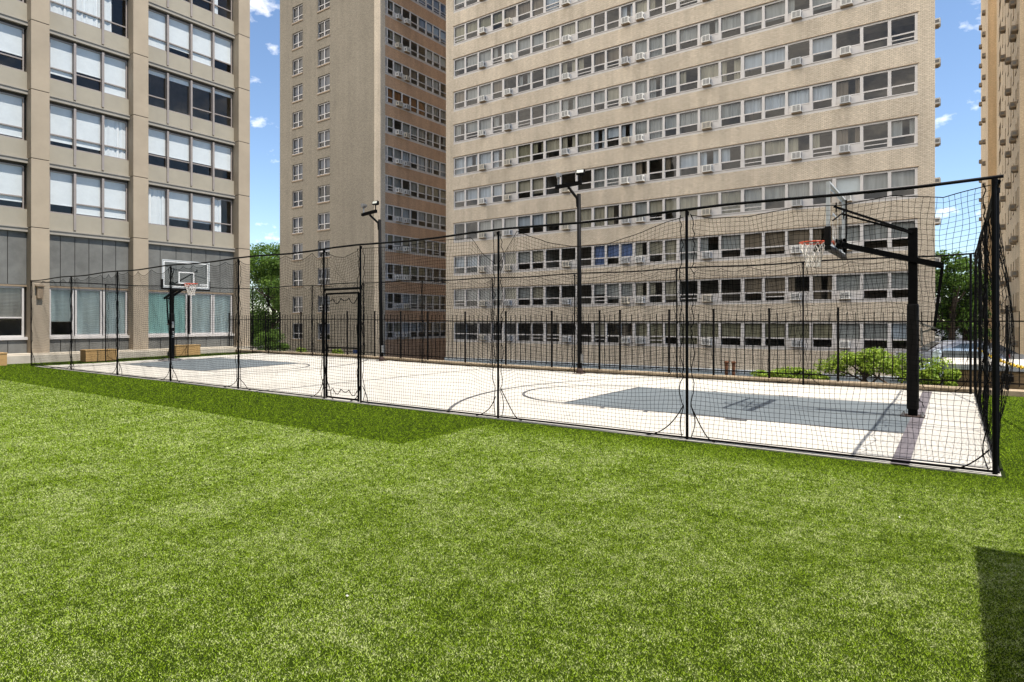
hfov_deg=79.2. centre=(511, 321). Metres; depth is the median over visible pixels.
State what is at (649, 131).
window
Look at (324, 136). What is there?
window
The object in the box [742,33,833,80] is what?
window
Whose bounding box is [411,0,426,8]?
window
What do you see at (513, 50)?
window
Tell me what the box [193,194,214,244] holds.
window
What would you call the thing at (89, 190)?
window
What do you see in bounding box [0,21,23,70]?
window
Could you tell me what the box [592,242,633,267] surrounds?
window
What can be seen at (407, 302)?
window
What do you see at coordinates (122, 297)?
window
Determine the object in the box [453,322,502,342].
window
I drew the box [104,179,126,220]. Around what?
window
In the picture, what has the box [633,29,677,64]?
window
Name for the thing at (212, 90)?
window
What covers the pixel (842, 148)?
window
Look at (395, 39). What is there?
window
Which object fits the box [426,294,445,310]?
window
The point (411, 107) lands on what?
window
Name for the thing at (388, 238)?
window
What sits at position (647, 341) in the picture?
window
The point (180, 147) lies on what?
window
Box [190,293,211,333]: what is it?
window
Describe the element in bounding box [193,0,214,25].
window
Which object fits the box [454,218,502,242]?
window
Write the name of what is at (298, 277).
window
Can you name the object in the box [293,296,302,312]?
window
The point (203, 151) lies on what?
window
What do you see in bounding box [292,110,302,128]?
window
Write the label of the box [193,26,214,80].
window
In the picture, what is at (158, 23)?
window
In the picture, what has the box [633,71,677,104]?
window
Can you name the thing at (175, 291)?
basketball hoop
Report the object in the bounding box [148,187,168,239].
window
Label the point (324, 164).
window
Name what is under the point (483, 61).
window
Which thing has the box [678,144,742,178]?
window
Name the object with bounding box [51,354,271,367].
baseline marking
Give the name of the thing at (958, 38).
sky
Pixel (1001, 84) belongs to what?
tan block
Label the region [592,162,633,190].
window
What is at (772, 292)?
window
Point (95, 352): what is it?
wooden box
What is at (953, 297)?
broadleaf tree
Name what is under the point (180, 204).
window
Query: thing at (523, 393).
court line marking
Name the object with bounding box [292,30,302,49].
window
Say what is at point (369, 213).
light pole
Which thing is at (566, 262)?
window
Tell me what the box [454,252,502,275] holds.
window
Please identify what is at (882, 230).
window
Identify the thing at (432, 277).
window
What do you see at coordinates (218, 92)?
window
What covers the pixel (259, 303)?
broadleaf tree
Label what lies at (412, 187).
window
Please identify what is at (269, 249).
broadleaf tree
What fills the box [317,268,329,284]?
window
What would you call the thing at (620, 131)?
window
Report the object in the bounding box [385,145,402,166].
window
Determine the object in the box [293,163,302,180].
window
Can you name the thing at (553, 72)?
window
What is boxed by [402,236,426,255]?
window
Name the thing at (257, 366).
court line marking
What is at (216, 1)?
window
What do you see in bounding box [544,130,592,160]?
window
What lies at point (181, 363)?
court key paint
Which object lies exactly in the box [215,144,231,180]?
window
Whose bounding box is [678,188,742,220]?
window
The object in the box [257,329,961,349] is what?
street ground
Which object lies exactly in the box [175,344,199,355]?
wooden box
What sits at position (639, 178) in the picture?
window
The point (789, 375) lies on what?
garden shrub
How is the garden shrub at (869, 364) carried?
on the planting bed
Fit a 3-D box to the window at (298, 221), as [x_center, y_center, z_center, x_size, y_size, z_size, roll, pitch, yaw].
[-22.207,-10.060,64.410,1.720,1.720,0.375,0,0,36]
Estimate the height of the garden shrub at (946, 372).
1.000 m
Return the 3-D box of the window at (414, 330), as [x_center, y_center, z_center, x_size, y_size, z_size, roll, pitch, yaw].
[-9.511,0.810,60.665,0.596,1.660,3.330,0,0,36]
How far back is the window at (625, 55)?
43.40 m
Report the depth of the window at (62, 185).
25.94 m
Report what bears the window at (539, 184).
in the apartment slab
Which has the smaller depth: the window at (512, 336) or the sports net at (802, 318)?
the sports net at (802, 318)
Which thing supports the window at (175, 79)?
in the apartment building
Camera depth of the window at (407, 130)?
60.68 m
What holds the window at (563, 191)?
in the apartment slab
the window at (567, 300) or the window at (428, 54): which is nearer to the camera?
the window at (567, 300)
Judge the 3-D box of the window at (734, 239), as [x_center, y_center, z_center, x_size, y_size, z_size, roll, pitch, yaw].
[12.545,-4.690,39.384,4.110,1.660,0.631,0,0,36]
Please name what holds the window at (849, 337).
in the apartment slab
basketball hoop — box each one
[157,259,209,360]
[799,181,943,418]
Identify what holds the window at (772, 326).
in the apartment slab
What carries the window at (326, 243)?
in the brick tower
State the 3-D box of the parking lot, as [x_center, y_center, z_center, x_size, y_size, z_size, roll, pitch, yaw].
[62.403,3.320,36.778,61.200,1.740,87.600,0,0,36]
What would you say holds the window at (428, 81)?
in the brick tower
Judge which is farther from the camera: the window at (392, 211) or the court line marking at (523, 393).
the window at (392, 211)
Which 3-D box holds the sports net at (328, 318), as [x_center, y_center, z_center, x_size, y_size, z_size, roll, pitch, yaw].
[-6.260,0.028,14.514,27.901,3.145,0.151,0,0,36]
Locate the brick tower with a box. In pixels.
[280,0,445,359]
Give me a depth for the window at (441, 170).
63.49 m
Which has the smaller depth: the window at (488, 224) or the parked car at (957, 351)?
the parked car at (957, 351)
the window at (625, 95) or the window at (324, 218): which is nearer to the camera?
the window at (625, 95)
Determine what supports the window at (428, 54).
in the brick tower
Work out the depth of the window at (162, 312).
29.22 m
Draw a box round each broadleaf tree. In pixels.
[249,242,279,342]
[250,256,278,344]
[935,249,988,339]
[935,268,962,340]
[940,255,991,340]
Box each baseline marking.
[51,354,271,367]
[890,391,931,464]
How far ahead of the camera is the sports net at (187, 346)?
25.77 m
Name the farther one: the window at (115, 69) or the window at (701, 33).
the window at (701, 33)
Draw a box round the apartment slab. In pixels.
[445,0,940,383]
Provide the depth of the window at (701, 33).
39.33 m
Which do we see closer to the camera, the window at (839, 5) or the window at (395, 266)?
the window at (839, 5)
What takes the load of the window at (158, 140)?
in the apartment building
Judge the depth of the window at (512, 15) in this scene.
48.03 m
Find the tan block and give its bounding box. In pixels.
[979,0,1023,353]
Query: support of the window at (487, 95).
in the apartment slab
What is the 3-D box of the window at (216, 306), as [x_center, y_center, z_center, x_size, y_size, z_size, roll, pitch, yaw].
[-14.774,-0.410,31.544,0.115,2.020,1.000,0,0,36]
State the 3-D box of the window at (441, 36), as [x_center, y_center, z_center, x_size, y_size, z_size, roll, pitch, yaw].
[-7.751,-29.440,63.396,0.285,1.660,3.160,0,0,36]
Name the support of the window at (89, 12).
in the apartment building
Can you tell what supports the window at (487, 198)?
in the apartment slab
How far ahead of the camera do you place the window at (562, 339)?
45.74 m
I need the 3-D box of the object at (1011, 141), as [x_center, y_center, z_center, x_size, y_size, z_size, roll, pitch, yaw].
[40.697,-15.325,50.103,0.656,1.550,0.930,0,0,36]
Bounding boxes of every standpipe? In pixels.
[725,361,728,374]
[731,361,735,375]
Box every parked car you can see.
[893,340,1005,368]
[920,347,991,384]
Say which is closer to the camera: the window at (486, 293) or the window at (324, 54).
the window at (486, 293)
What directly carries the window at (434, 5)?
in the brick tower
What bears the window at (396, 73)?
in the brick tower
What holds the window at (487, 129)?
in the apartment slab
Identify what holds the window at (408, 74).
in the brick tower
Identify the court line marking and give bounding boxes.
[129,358,367,377]
[448,377,900,432]
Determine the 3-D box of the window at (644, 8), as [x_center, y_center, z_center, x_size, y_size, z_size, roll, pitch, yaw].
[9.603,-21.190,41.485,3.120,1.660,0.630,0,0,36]
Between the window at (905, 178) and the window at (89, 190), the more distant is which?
the window at (905, 178)
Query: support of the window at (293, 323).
in the brick tower
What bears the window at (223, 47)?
in the apartment building
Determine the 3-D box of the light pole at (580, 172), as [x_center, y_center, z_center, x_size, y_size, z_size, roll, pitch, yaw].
[1.864,-1.502,18.992,1.048,6.176,0.684,0,0,36]
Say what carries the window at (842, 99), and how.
in the apartment slab
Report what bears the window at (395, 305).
in the brick tower
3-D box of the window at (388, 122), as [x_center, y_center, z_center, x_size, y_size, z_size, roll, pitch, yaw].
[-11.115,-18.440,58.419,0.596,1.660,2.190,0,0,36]
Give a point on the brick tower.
(363, 101)
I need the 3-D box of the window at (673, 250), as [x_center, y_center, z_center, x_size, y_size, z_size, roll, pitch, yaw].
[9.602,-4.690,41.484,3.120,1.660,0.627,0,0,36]
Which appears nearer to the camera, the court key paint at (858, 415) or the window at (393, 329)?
the court key paint at (858, 415)
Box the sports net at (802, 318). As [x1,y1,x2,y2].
[252,253,973,393]
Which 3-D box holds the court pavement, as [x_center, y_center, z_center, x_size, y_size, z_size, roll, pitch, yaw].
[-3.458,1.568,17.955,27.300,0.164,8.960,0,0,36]
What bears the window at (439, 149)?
in the brick tower
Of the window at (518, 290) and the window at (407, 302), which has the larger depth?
the window at (407, 302)
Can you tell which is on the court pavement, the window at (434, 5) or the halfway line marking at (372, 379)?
the halfway line marking at (372, 379)
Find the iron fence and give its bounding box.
[229,305,1023,389]
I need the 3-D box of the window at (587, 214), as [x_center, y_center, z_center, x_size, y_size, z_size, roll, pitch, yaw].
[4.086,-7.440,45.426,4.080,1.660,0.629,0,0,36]
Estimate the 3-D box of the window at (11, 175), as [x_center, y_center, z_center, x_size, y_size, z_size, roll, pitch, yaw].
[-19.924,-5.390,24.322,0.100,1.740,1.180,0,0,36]
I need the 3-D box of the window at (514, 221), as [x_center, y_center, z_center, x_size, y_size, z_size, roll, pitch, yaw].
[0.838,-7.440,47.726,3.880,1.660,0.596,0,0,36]
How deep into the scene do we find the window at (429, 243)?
63.39 m
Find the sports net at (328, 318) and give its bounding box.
[30,174,1003,476]
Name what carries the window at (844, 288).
in the apartment slab
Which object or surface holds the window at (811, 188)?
in the apartment slab
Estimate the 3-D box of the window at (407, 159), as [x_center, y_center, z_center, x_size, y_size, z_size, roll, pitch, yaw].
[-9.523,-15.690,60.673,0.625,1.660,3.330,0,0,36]
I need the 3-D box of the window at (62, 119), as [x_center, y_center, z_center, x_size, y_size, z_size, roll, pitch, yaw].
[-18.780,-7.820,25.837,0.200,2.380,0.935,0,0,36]
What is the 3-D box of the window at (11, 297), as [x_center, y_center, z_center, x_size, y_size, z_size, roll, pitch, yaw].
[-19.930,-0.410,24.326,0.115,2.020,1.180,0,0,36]
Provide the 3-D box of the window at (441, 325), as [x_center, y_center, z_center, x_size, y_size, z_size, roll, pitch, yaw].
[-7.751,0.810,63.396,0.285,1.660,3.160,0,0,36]
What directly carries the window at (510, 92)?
in the apartment slab
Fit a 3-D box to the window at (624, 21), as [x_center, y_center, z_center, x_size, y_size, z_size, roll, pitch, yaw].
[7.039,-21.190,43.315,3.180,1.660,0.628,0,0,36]
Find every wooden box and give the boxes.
[0,352,7,365]
[80,349,116,361]
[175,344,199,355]
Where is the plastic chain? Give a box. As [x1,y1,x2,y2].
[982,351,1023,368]
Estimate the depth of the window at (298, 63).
64.38 m
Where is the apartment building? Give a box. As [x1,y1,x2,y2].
[0,0,256,363]
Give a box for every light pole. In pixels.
[361,200,386,360]
[555,169,585,373]
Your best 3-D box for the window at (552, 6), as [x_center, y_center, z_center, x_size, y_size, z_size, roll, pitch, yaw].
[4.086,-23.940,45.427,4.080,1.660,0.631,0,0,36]
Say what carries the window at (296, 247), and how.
in the brick tower
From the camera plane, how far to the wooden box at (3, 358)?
22.67 m
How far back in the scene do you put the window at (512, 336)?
48.00 m
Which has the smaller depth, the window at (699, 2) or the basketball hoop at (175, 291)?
the basketball hoop at (175, 291)
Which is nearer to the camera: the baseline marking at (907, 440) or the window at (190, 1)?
the baseline marking at (907, 440)
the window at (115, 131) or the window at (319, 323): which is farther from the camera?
the window at (319, 323)
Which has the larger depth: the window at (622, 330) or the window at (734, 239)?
the window at (622, 330)
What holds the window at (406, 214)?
in the brick tower
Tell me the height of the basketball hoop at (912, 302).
3.936 m
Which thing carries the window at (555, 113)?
in the apartment slab
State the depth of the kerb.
17.13 m
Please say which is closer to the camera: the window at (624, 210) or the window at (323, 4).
the window at (624, 210)
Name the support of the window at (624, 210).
in the apartment slab
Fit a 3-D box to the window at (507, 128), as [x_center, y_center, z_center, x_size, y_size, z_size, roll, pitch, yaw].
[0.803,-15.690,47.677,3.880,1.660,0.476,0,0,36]
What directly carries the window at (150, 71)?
in the apartment building
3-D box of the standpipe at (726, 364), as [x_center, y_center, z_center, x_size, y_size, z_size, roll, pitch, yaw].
[6.218,1.573,17.925,0.140,0.895,0.133,0,0,36]
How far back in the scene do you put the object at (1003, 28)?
60.17 m
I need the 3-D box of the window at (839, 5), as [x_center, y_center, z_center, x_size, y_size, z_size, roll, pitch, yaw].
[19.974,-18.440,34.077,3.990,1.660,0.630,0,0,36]
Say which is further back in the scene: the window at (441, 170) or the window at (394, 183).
the window at (441, 170)
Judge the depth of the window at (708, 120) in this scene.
39.40 m
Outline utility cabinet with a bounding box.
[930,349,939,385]
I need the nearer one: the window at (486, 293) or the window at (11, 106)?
the window at (11, 106)
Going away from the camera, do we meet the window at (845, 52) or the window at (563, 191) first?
the window at (845, 52)
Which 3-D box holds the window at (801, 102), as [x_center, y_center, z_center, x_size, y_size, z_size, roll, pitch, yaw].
[16.284,-12.940,36.714,5.080,1.660,0.632,0,0,36]
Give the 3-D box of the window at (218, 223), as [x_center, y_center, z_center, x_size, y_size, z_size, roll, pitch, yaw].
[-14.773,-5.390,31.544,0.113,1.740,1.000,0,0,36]
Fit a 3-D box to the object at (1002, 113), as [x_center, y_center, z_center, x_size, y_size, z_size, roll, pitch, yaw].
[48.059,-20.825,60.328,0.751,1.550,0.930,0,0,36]
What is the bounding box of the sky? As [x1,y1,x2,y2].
[249,0,980,320]
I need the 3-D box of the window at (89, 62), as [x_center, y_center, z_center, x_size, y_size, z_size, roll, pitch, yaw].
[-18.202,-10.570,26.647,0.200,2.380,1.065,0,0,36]
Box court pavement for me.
[35,353,1000,476]
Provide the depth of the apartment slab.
40.61 m
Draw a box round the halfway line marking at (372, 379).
[272,368,484,389]
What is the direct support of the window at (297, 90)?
in the brick tower
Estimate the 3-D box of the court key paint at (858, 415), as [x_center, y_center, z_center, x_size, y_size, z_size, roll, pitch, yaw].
[4.345,1.582,11.932,5.640,0.001,3.630,0,0,36]
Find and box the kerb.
[235,349,1023,396]
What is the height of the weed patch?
0.486 m
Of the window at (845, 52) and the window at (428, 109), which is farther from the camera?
the window at (428, 109)
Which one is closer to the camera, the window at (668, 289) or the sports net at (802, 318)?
the sports net at (802, 318)
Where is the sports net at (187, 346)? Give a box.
[32,281,251,364]
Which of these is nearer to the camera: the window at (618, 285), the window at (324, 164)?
the window at (618, 285)
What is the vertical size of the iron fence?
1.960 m
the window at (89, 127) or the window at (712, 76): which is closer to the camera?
the window at (89, 127)
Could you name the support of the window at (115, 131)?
in the apartment building
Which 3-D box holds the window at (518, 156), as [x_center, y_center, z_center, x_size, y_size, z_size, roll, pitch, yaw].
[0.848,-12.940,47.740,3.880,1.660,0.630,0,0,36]
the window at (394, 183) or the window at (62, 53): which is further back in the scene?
the window at (394, 183)
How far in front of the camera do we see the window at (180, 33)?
29.90 m
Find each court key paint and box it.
[131,358,293,370]
[566,387,910,432]
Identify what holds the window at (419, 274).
in the brick tower
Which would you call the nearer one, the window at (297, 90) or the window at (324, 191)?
the window at (324, 191)
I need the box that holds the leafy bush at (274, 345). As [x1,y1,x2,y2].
[254,329,289,350]
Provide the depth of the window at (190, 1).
30.11 m
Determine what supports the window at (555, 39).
in the apartment slab
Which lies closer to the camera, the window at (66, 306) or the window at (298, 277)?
the window at (66, 306)
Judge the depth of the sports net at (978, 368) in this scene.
8.83 m
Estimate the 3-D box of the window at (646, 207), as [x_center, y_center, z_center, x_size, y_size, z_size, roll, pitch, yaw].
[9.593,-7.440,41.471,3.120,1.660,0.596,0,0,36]
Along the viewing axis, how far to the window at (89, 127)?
26.75 m
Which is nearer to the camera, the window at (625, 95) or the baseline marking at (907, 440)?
the baseline marking at (907, 440)
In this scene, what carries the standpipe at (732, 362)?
on the planting bed
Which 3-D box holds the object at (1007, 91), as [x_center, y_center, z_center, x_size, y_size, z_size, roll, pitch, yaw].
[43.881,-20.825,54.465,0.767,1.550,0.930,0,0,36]
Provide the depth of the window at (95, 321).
26.69 m
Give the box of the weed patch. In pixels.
[331,348,343,353]
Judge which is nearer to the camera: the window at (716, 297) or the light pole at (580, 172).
the light pole at (580, 172)
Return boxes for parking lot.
[919,339,1023,384]
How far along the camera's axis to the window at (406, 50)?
60.40 m
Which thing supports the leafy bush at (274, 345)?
on the street ground at (960, 336)
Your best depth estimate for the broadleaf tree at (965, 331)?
46.29 m
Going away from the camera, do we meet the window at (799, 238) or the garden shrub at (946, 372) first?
the garden shrub at (946, 372)
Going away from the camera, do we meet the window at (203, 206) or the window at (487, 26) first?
the window at (203, 206)
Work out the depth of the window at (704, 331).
39.37 m
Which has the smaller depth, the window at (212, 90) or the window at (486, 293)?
the window at (212, 90)
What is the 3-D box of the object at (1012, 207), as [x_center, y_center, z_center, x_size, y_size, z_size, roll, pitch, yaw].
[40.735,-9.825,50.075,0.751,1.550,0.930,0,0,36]
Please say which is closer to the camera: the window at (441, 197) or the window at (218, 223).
the window at (218, 223)
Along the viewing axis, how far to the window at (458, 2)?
51.24 m
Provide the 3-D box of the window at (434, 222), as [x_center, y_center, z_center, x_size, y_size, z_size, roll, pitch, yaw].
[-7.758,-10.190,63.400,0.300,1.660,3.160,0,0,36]
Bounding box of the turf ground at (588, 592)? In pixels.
[0,352,1023,681]
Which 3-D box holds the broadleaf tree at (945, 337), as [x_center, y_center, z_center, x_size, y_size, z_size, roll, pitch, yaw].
[38.764,-1.235,58.367,8.132,8.024,7.772,0,0,36]
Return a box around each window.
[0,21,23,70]
[0,92,23,139]
[0,162,23,208]
[0,286,23,336]
[50,0,75,35]
[50,37,75,99]
[50,104,75,164]
[50,170,75,229]
[50,288,73,336]
[74,289,101,335]
[76,0,103,44]
[76,45,103,107]
[76,110,103,169]
[76,175,103,232]
[102,290,126,335]
[104,0,126,37]
[104,54,126,98]
[104,117,126,159]
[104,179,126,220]
[148,9,168,65]
[148,68,168,123]
[148,127,168,181]
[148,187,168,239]
[148,291,186,334]
[169,17,192,72]
[169,75,192,129]
[169,132,192,185]
[169,190,192,242]
[183,0,192,16]
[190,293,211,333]
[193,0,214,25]
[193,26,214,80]
[193,82,214,134]
[193,138,214,189]
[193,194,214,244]
[212,294,231,333]
[215,0,231,20]
[215,35,231,73]
[215,89,231,126]
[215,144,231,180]
[215,198,231,233]
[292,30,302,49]
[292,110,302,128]
[292,137,302,154]
[292,217,302,233]
[292,323,302,338]
[293,4,302,22]
[293,57,302,75]
[293,84,302,101]
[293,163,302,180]
[293,190,302,206]
[293,243,302,259]
[293,270,302,285]
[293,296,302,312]
[317,74,329,93]
[317,157,329,175]
[317,240,329,257]
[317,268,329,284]
[318,18,329,38]
[318,101,329,120]
[318,185,329,202]
[319,0,329,10]
[319,46,329,65]
[319,129,329,147]
[319,212,329,229]
[319,295,329,311]
[319,323,329,339]
[385,0,401,23]
[385,27,402,51]
[385,56,402,80]
[385,86,402,109]
[385,115,402,137]
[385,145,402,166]
[385,174,402,195]
[385,204,402,223]
[385,233,402,252]
[385,263,401,280]
[385,292,402,309]
[385,322,402,339]
[402,7,425,36]
[402,35,426,63]
[402,64,425,90]
[402,93,426,118]
[402,121,426,145]
[402,150,425,173]
[402,179,426,200]
[402,207,425,228]
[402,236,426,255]
[402,265,425,283]
[402,293,425,310]
[402,322,426,338]
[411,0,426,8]
[426,0,445,20]
[426,21,445,46]
[426,48,445,73]
[426,75,445,99]
[426,103,445,126]
[426,130,445,152]
[426,158,445,178]
[426,185,445,205]
[426,212,445,231]
[426,240,445,258]
[426,267,445,284]
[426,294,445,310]
[426,322,444,337]
[453,0,487,12]
[453,9,502,45]
[453,79,502,111]
[453,113,502,144]
[453,148,502,176]
[453,183,502,209]
[453,287,502,308]
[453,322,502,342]
[454,44,502,78]
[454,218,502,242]
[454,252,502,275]
[503,0,544,28]
[503,30,544,63]
[503,67,544,98]
[503,103,544,133]
[503,140,544,168]
[503,176,544,203]
[503,212,544,237]
[503,249,544,272]
[503,285,544,307]
[503,322,544,343]
[544,0,587,14]
[544,15,592,51]
[544,53,592,87]
[544,91,592,124]
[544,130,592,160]
[544,168,592,197]
[544,207,592,233]
[544,245,592,270]
[544,322,592,344]
[545,283,592,306]
[592,1,633,36]
[592,41,633,75]
[592,81,633,113]
[592,121,633,152]
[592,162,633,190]
[592,202,633,229]
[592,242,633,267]
[592,322,633,345]
[593,282,633,305]
[633,0,677,24]
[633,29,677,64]
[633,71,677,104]
[633,113,677,144]
[633,322,675,346]
[634,154,677,184]
[634,196,677,225]
[634,238,677,265]
[634,280,677,305]
[678,0,714,11]
[678,10,742,53]
[678,55,742,94]
[678,99,742,136]
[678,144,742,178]
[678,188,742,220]
[678,233,742,262]
[678,277,742,304]
[678,322,742,348]
[742,0,833,36]
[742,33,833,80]
[742,81,833,125]
[742,129,833,169]
[742,177,833,214]
[742,225,833,258]
[742,274,833,303]
[742,322,833,350]
[834,0,881,12]
[834,12,917,60]
[834,64,917,108]
[834,115,917,157]
[834,167,917,204]
[834,219,917,253]
[834,271,907,302]
[834,322,906,351]
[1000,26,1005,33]
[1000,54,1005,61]
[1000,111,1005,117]
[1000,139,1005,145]
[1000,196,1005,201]
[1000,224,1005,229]
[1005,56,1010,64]
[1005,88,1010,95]
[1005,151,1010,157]
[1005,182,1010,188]
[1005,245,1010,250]
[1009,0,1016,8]
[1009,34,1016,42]
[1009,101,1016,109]
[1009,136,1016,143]
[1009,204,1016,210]
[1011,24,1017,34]
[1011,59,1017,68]
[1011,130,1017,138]
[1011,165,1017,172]
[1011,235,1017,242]
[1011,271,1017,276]
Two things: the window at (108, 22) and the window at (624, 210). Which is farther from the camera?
the window at (624, 210)
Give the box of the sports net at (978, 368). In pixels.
[973,179,1014,470]
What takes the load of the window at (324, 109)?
in the brick tower
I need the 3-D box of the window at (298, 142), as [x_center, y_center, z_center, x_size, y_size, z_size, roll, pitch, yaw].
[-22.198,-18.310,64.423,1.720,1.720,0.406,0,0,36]
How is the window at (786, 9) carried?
in the apartment slab
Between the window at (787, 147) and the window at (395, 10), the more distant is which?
the window at (395, 10)
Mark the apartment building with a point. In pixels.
(124, 134)
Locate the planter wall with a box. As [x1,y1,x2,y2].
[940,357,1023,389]
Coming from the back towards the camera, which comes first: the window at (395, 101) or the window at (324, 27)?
the window at (324, 27)
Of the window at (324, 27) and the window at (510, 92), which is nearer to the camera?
the window at (510, 92)
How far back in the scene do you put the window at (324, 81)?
61.91 m
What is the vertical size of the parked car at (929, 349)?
1.522 m
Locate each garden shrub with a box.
[751,366,830,379]
[813,347,955,383]
[919,364,961,385]
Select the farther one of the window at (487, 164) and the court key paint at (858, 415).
the window at (487, 164)
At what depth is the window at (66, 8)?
25.99 m
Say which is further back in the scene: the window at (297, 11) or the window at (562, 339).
the window at (297, 11)

